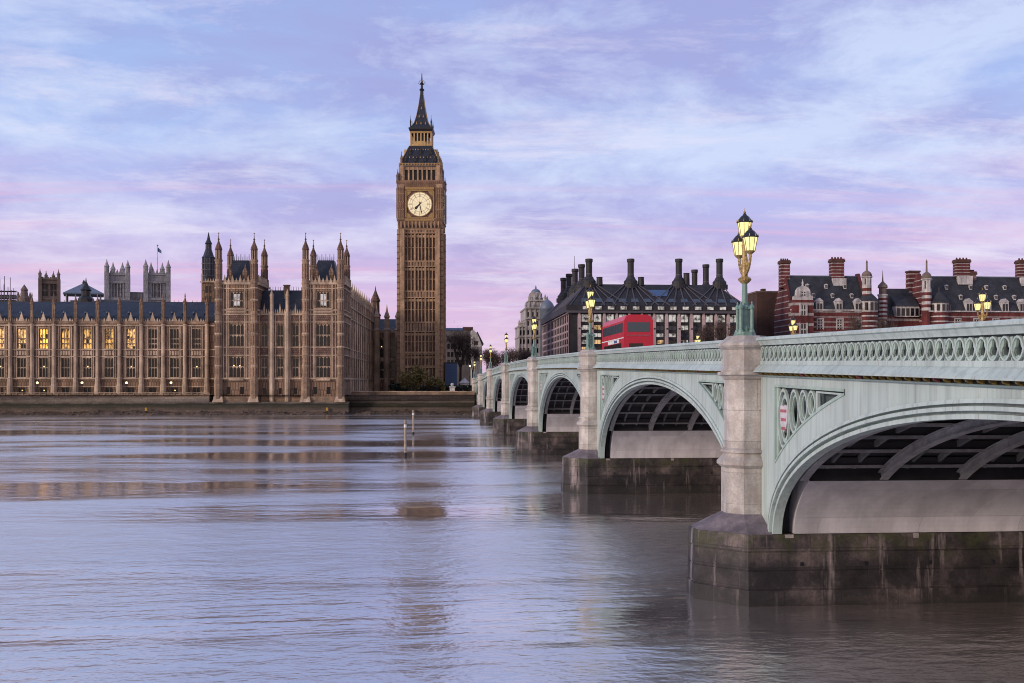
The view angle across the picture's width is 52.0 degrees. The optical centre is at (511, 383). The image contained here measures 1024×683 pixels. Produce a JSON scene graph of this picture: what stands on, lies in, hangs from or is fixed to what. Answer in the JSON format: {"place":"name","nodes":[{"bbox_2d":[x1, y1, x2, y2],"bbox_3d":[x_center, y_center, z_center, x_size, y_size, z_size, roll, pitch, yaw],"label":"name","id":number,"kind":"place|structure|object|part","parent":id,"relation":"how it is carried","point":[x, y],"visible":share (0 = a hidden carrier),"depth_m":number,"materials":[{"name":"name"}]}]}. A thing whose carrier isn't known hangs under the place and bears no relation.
{"place":"outdoors","nodes":[
{"label":"outdoors","id":0,"kind":"place"},
{"bbox_2d":[38,269,60,301],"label":"church tower","id":1,"kind":"structure","parent":0,"point":[48,287],"depth_m":390.73,"materials":[{"name":"brown stone"}]},
{"bbox_2d":[63,280,139,301],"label":"canopied hall","id":2,"kind":"structure","parent":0,"point":[72,291],"depth_m":327.15,"materials":[{"name":"blue metal"}]},
{"bbox_2d":[104,245,170,301],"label":"church","id":3,"kind":"structure","parent":0,"point":[156,286],"depth_m":519.93,"materials":[{"name":"stone"}]},
{"bbox_2d":[0,409,471,414],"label":"foreshore","id":4,"kind":"structure","parent":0,"point":[239,412],"depth_m":240.60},
{"bbox_2d":[208,402,349,413],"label":"plinth wall","id":5,"kind":"structure","parent":4,"relation":"on","point":[332,407],"depth_m":242.00,"materials":[{"name":"stone"}]},
{"bbox_2d":[446,327,472,385],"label":"office building","id":6,"kind":"structure","parent":0,"point":[466,368],"depth_m":369.72,"materials":[{"name":"brown stone"}]},
{"bbox_2d":[471,330,483,384],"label":"gabled house","id":7,"kind":"structure","parent":0,"point":[479,345],"depth_m":356.18,"materials":[{"name":"white stone"}]},
{"bbox_2d":[0,414,1023,682],"bbox_3d":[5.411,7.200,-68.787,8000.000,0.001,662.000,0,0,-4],"label":"water","id":8,"kind":"structure","parent":0,"point":[466,548],"depth_m":39.19,"materials":[{"name":"grey liquid"}]},
{"bbox_2d":[0,392,213,412],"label":"terrace wall","id":9,"kind":"structure","parent":8,"relation":"in","point":[80,402],"depth_m":240.90,"materials":[{"name":"stone"}]},
{"bbox_2d":[404,420,406,456],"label":"mooring post","id":10,"kind":"object","parent":8,"relation":"in","point":[405,438],"visible":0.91,"depth_m":102.88,"materials":[{"name":"white paint"}]},
{"bbox_2d":[347,391,474,412],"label":"embankment wall","id":11,"kind":"structure","parent":8,"relation":"in","point":[436,401],"depth_m":248.28,"materials":[{"name":"stone"}]},
{"bbox_2d":[449,383,454,390],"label":"gate pier","id":12,"kind":"structure","parent":11,"relation":"on","point":[452,387],"depth_m":250.05,"materials":[{"name":"white stone"}]},
{"bbox_2d":[412,410,413,434],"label":"mooring post","id":13,"kind":"object","parent":8,"relation":"in","point":[412,422],"visible":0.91,"depth_m":146.98,"materials":[{"name":"white paint"}]},
{"bbox_2d":[471,318,1023,606],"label":"road bridge","id":14,"kind":"structure","parent":8,"relation":"in","point":[871,466],"depth_m":34.27,"materials":[{"name":"paint"}]},
{"bbox_2d":[473,360,475,377],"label":"street lamp","id":15,"kind":"object","parent":14,"relation":"on","point":[474,373],"visible":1,"depth_m":251.10,"materials":[{"name":"green metal"}]},
{"bbox_2d":[489,344,491,367],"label":"street lamp","id":16,"kind":"object","parent":14,"relation":"on","point":[490,357],"visible":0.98,"depth_m":185.01,"materials":[{"name":"green metal"}]},
{"bbox_2d":[504,333,508,362],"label":"street lamp","id":17,"kind":"object","parent":14,"relation":"on","point":[506,349],"visible":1,"depth_m":147.30,"materials":[{"name":"green metal"}]},
{"bbox_2d":[531,316,537,356],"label":"street lamp","id":18,"kind":"object","parent":14,"relation":"on","point":[534,347],"visible":1,"depth_m":108.03,"materials":[{"name":"green metal"}]},
{"bbox_2d":[585,286,595,349],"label":"street lamp","id":19,"kind":"object","parent":14,"relation":"on","point":[590,301],"visible":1,"depth_m":70.28,"materials":[{"name":"green metal"}]},
{"bbox_2d":[602,314,653,349],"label":"double decker bus","id":20,"kind":"object","parent":14,"relation":"on","point":[627,331],"visible":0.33,"depth_m":87.14,"materials":[{"name":"red metal"}]},
{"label":"side windows","id":21,"kind":"part","parent":20,"relation":"part of","materials":[{"name":"grey glass"}]},
{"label":"rear window","id":22,"kind":"part","parent":20,"relation":"part of","materials":[{"name":"grey glass"}]},
{"bbox_2d":[695,334,700,341],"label":"street lamp","id":23,"kind":"object","parent":14,"relation":"on","point":[697,339],"visible":0.48,"depth_m":149.41,"materials":[{"name":"yellow glass"}]},
{"bbox_2d":[731,208,758,335],"bbox_3d":[7.966,-3.798,35.945,0.720,4.415,1.788,0,0,-4],"label":"street lamp","id":24,"kind":"object","parent":14,"relation":"on","point":[744,241],"visible":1,"depth_m":35.81,"materials":[{"name":"green metal"}]},
{"bbox_2d":[788,317,797,334],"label":"street lamp","id":25,"kind":"object","parent":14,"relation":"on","point":[793,325],"visible":0.64,"depth_m":110.22,"materials":[{"name":"yellow glass"}]},
{"bbox_2d":[973,287,991,320],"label":"street lamp","id":26,"kind":"object","parent":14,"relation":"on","point":[983,303],"visible":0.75,"depth_m":72.51,"materials":[{"name":"green paint"}]},
{"bbox_2d":[0,0,1023,372],"label":"sky","id":27,"kind":"structure","parent":0,"point":[887,134],"materials":[{"name":"blue"}]},
{"bbox_2d":[515,286,553,360],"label":"domed building","id":28,"kind":"structure","parent":0,"point":[538,307],"depth_m":432.19,"materials":[{"name":"beige stone"}]},
{"bbox_2d":[541,256,739,355],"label":"office block","id":29,"kind":"structure","parent":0,"point":[680,309],"depth_m":293.41,"materials":[{"name":"brown metal"}]},
{"bbox_2d":[748,289,777,336],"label":"brick block","id":30,"kind":"structure","parent":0,"point":[763,301],"depth_m":337.48,"materials":[{"name":"brown brick"}]},
{"bbox_2d":[774,257,878,335],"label":"red brick building","id":31,"kind":"structure","parent":0,"point":[814,304],"depth_m":309.45,"materials":[{"name":"brick"}]},
{"bbox_2d":[817,318,823,329],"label":"window","id":32,"kind":"structure","parent":31,"relation":"in","point":[818,323],"depth_m":308.18,"materials":[{"name":"white glass"}]},
{"bbox_2d":[836,318,843,329],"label":"window","id":33,"kind":"structure","parent":31,"relation":"in","point":[837,324],"depth_m":308.55,"materials":[{"name":"white glass"}]},
{"bbox_2d":[877,270,920,328],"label":"link building","id":34,"kind":"structure","parent":0,"point":[902,305],"depth_m":316.17,"materials":[{"name":"red brick"}]},
{"bbox_2d":[912,258,1023,324],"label":"red brick building","id":35,"kind":"structure","parent":0,"point":[945,299],"depth_m":314.65,"materials":[{"name":"brick"}]},
{"bbox_2d":[954,318,961,322],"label":"window","id":36,"kind":"structure","parent":35,"relation":"in","point":[955,319],"depth_m":311.39,"materials":[{"name":"white glass"}]},
{"label":"ground","id":37,"kind":"structure","parent":0,"visible":0},
{"bbox_2d":[0,276,20,300],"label":"scaffolding","id":38,"kind":"object","parent":37,"relation":"on","point":[7,296],"visible":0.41,"depth_m":290.23,"materials":[{"name":"metal"}]},
{"bbox_2d":[17,285,30,301],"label":"fleche","id":39,"kind":"object","parent":37,"relation":"on","point":[23,295],"visible":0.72,"depth_m":280.02,"materials":[{"name":"brown stone"}]},
{"bbox_2d":[78,280,93,301],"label":"fleche","id":40,"kind":"object","parent":37,"relation":"on","point":[86,290],"visible":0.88,"depth_m":280.87,"materials":[{"name":"black metal"}]},
{"bbox_2d":[0,233,396,401],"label":"palace","id":41,"kind":"structure","parent":37,"relation":"on","point":[325,333],"depth_m":248.76,"materials":[{"name":"stone"}]},
{"bbox_2d":[0,328,3,347],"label":"window","id":42,"kind":"structure","parent":41,"relation":"in","point":[1,329],"depth_m":248.84,"materials":[{"name":"yellow glass"}]},
{"bbox_2d":[0,358,3,376],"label":"window","id":43,"kind":"structure","parent":41,"relation":"in","point":[1,359],"depth_m":248.90,"materials":[{"name":"black glass"}]},
{"bbox_2d":[18,388,24,393],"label":"window","id":44,"kind":"structure","parent":41,"relation":"in","point":[20,390],"depth_m":249.08,"materials":[{"name":"black glass"}]},
{"bbox_2d":[18,328,25,347],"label":"window","id":45,"kind":"structure","parent":41,"relation":"in","point":[21,331],"depth_m":249.02,"materials":[{"name":"yellow glass"}]},
{"bbox_2d":[18,358,25,376],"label":"window","id":46,"kind":"structure","parent":41,"relation":"in","point":[21,361],"depth_m":249.02,"materials":[{"name":"black glass"}]},
{"bbox_2d":[40,388,46,393],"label":"window","id":47,"kind":"structure","parent":41,"relation":"in","point":[42,390],"depth_m":249.26,"materials":[{"name":"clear glass"}]},
{"bbox_2d":[40,329,47,347],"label":"window","id":48,"kind":"structure","parent":41,"relation":"in","point":[43,332],"depth_m":249.26,"materials":[{"name":"yellow glass"}]},
{"bbox_2d":[40,358,47,376],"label":"window","id":49,"kind":"structure","parent":41,"relation":"in","point":[43,361],"depth_m":249.26,"materials":[{"name":"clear glass"}]},
{"bbox_2d":[61,329,69,347],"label":"window","id":50,"kind":"structure","parent":41,"relation":"in","point":[65,333],"depth_m":249.45,"materials":[{"name":"yellow glass"}]},
{"bbox_2d":[61,358,69,376],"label":"window","id":51,"kind":"structure","parent":41,"relation":"in","point":[65,362],"depth_m":249.45,"materials":[{"name":"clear glass"}]},
{"bbox_2d":[62,388,68,393],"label":"window","id":52,"kind":"structure","parent":41,"relation":"in","point":[64,390],"depth_m":249.45,"materials":[{"name":"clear glass"}]},
{"bbox_2d":[83,329,90,347],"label":"window","id":53,"kind":"structure","parent":41,"relation":"in","point":[86,332],"depth_m":249.63,"materials":[{"name":"yellow glass"}]},
{"bbox_2d":[83,358,90,376],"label":"window","id":54,"kind":"structure","parent":41,"relation":"in","point":[86,361],"depth_m":249.69,"materials":[{"name":"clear glass"}]},
{"bbox_2d":[84,388,90,393],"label":"window","id":55,"kind":"structure","parent":41,"relation":"in","point":[86,390],"depth_m":249.69,"materials":[{"name":"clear glass"}]},
{"bbox_2d":[105,329,112,348],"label":"window","id":56,"kind":"structure","parent":41,"relation":"in","point":[108,332],"depth_m":249.87,"materials":[{"name":"yellow glass"}]},
{"bbox_2d":[105,358,112,376],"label":"window","id":57,"kind":"structure","parent":41,"relation":"in","point":[108,361],"depth_m":249.87,"materials":[{"name":"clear glass"}]},
{"bbox_2d":[106,388,112,393],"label":"window","id":58,"kind":"structure","parent":41,"relation":"in","point":[108,390],"depth_m":249.87,"materials":[{"name":"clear glass"}]},
{"bbox_2d":[127,329,134,348],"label":"window","id":59,"kind":"structure","parent":41,"relation":"in","point":[130,332],"depth_m":250.06,"materials":[{"name":"yellow glass"}]},
{"bbox_2d":[127,358,134,376],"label":"window","id":60,"kind":"structure","parent":41,"relation":"in","point":[130,361],"depth_m":250.06,"materials":[{"name":"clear glass"}]},
{"bbox_2d":[128,387,133,393],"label":"window","id":61,"kind":"structure","parent":41,"relation":"in","point":[130,389],"depth_m":250.06,"materials":[{"name":"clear glass"}]},
{"bbox_2d":[149,387,155,393],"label":"window","id":62,"kind":"structure","parent":41,"relation":"in","point":[152,390],"depth_m":250.30,"materials":[{"name":"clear glass"}]},
{"bbox_2d":[149,329,156,348],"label":"window","id":63,"kind":"structure","parent":41,"relation":"in","point":[152,332],"depth_m":250.30,"materials":[{"name":"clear glass"}]},
{"bbox_2d":[149,358,156,376],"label":"window","id":64,"kind":"structure","parent":41,"relation":"in","point":[152,361],"depth_m":250.30,"materials":[{"name":"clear glass"}]},
{"bbox_2d":[170,329,178,348],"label":"window","id":65,"kind":"structure","parent":41,"relation":"in","point":[174,338],"depth_m":250.48,"materials":[{"name":"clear glass"}]},
{"bbox_2d":[170,358,178,376],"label":"window","id":66,"kind":"structure","parent":41,"relation":"in","point":[174,367],"depth_m":250.48,"materials":[{"name":"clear glass"}]},
{"bbox_2d":[171,387,177,393],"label":"window","id":67,"kind":"structure","parent":41,"relation":"in","point":[173,389],"depth_m":250.48,"materials":[{"name":"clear glass"}]},
{"bbox_2d":[192,329,200,348],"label":"window","id":68,"kind":"structure","parent":41,"relation":"in","point":[196,333],"depth_m":250.67,"materials":[{"name":"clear glass"}]},
{"bbox_2d":[192,358,200,376],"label":"window","id":69,"kind":"structure","parent":41,"relation":"in","point":[196,362],"depth_m":250.67,"materials":[{"name":"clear glass"}]},
{"bbox_2d":[193,387,199,393],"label":"window","id":70,"kind":"structure","parent":41,"relation":"in","point":[195,389],"depth_m":250.73,"materials":[{"name":"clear glass"}]},
{"bbox_2d":[200,232,214,301],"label":"stair tower","id":71,"kind":"structure","parent":37,"relation":"on","point":[207,281],"depth_m":263.67,"materials":[{"name":"stone"}]},
{"bbox_2d":[388,381,404,390],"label":"bush","id":72,"kind":"object","parent":37,"relation":"on","point":[393,385],"visible":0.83,"depth_m":274.09,"materials":[{"name":"green plant"}]},
{"bbox_2d":[396,364,428,390],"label":"bush","id":73,"kind":"object","parent":37,"relation":"on","point":[417,375],"visible":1,"depth_m":266.98,"materials":[{"name":"green plant"}]},
{"bbox_2d":[396,75,446,390],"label":"clock tower","id":74,"kind":"structure","parent":37,"relation":"on","point":[421,204],"depth_m":302.95,"materials":[{"name":"stone"}]},
{"bbox_2d":[395,385,471,390],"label":"hedge","id":75,"kind":"object","parent":37,"relation":"on","point":[459,388],"visible":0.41,"depth_m":279.06,"materials":[{"name":"green plant"}]},
{"bbox_2d":[425,375,445,390],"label":"bush","id":76,"kind":"object","parent":37,"relation":"on","point":[431,382],"visible":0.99,"depth_m":270.65,"materials":[{"name":"green plant"}]},
{"bbox_2d":[445,362,456,390],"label":"site hoarding","id":77,"kind":"object","parent":37,"relation":"on","point":[450,372],"visible":0.7,"depth_m":311.53,"materials":[{"name":"blue"}]},
{"bbox_2d":[446,326,479,385],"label":"tree","id":78,"kind":"object","parent":37,"relation":"on","point":[459,341],"visible":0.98,"depth_m":329.06,"materials":[{"name":"brown plant"}]},
{"bbox_2d":[459,378,469,386],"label":"kiosk","id":79,"kind":"object","parent":37,"relation":"on","point":[464,381],"visible":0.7,"depth_m":298.83,"materials":[{"name":"white paint"}]},
{"bbox_2d":[460,343,486,377],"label":"tree","id":80,"kind":"object","parent":37,"relation":"on","point":[475,353],"visible":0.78,"depth_m":343.61,"materials":[{"name":"brown plant"}]},
{"bbox_2d":[482,348,500,368],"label":"tree","id":81,"kind":"object","parent":37,"relation":"on","point":[494,359],"visible":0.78,"depth_m":408.07,"materials":[{"name":"brown plant"}]},
{"bbox_2d":[485,347,516,367],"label":"tree","id":82,"kind":"object","parent":37,"relation":"on","point":[501,358],"visible":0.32,"depth_m":420.54,"materials":[{"name":"brown plant"}]},
{"bbox_2d":[498,347,524,363],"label":"tree","id":83,"kind":"object","parent":37,"relation":"on","point":[517,353],"visible":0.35,"depth_m":431.25,"materials":[{"name":"brown plant"}]},
{"bbox_2d":[515,349,531,359],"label":"tree","id":84,"kind":"object","parent":37,"relation":"on","point":[525,354],"visible":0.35,"depth_m":399.26,"materials":[{"name":"brown plant"}]},
{"bbox_2d":[694,321,712,341],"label":"tree","id":85,"kind":"object","parent":37,"relation":"on","point":[703,336],"visible":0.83,"depth_m":282.52,"materials":[{"name":"brown plant"}]},
{"bbox_2d":[708,318,733,340],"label":"tree","id":86,"kind":"object","parent":37,"relation":"on","point":[719,328],"visible":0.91,"depth_m":282.64,"materials":[{"name":"brown plant"}]},
{"bbox_2d":[844,307,866,330],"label":"tree","id":87,"kind":"object","parent":37,"relation":"on","point":[855,326],"visible":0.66,"depth_m":294.60,"materials":[{"name":"brown plant"}]},
{"bbox_2d":[872,315,897,328],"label":"tree","id":88,"kind":"object","parent":37,"relation":"on","point":[881,323],"visible":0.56,"depth_m":292.41,"materials":[{"name":"brown plant"}]}
]}

